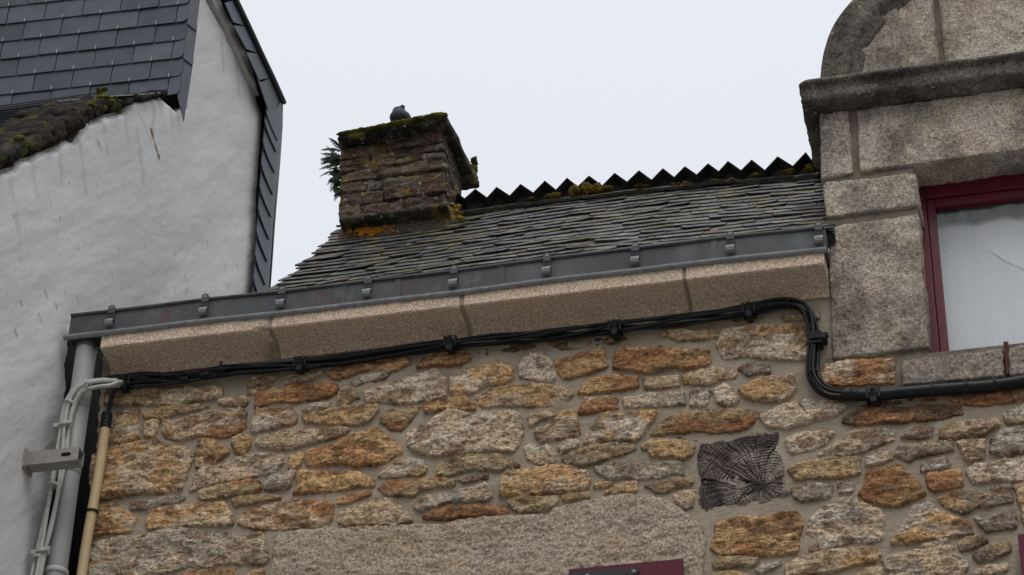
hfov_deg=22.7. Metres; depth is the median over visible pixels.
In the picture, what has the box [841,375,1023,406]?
black cable sleeve
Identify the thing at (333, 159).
fern
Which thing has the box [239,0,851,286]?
sky
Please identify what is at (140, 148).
white house
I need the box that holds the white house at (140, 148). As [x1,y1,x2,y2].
[0,0,286,574]
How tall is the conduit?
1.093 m
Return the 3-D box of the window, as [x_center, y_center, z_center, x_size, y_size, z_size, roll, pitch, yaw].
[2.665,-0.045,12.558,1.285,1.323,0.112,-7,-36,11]
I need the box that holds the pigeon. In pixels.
[390,105,410,120]
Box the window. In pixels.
[919,173,1023,352]
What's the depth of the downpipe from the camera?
12.74 m
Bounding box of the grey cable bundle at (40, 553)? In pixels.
[30,378,122,574]
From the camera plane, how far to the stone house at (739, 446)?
12.61 m
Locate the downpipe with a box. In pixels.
[43,339,97,574]
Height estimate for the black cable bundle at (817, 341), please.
0.631 m
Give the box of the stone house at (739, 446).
[87,0,1023,574]
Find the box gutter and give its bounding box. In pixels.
[63,221,828,349]
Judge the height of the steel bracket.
0.110 m
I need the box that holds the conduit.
[76,410,112,574]
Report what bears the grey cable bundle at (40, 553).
attached to the white house at (140, 148)
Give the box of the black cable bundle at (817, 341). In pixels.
[104,297,857,411]
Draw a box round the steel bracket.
[21,446,84,477]
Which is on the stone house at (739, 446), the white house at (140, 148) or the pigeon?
the pigeon
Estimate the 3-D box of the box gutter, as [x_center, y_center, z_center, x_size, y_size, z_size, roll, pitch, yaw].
[-0.382,0.003,12.920,3.966,0.187,0.156,-7,-36,11]
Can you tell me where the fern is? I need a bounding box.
[319,138,342,199]

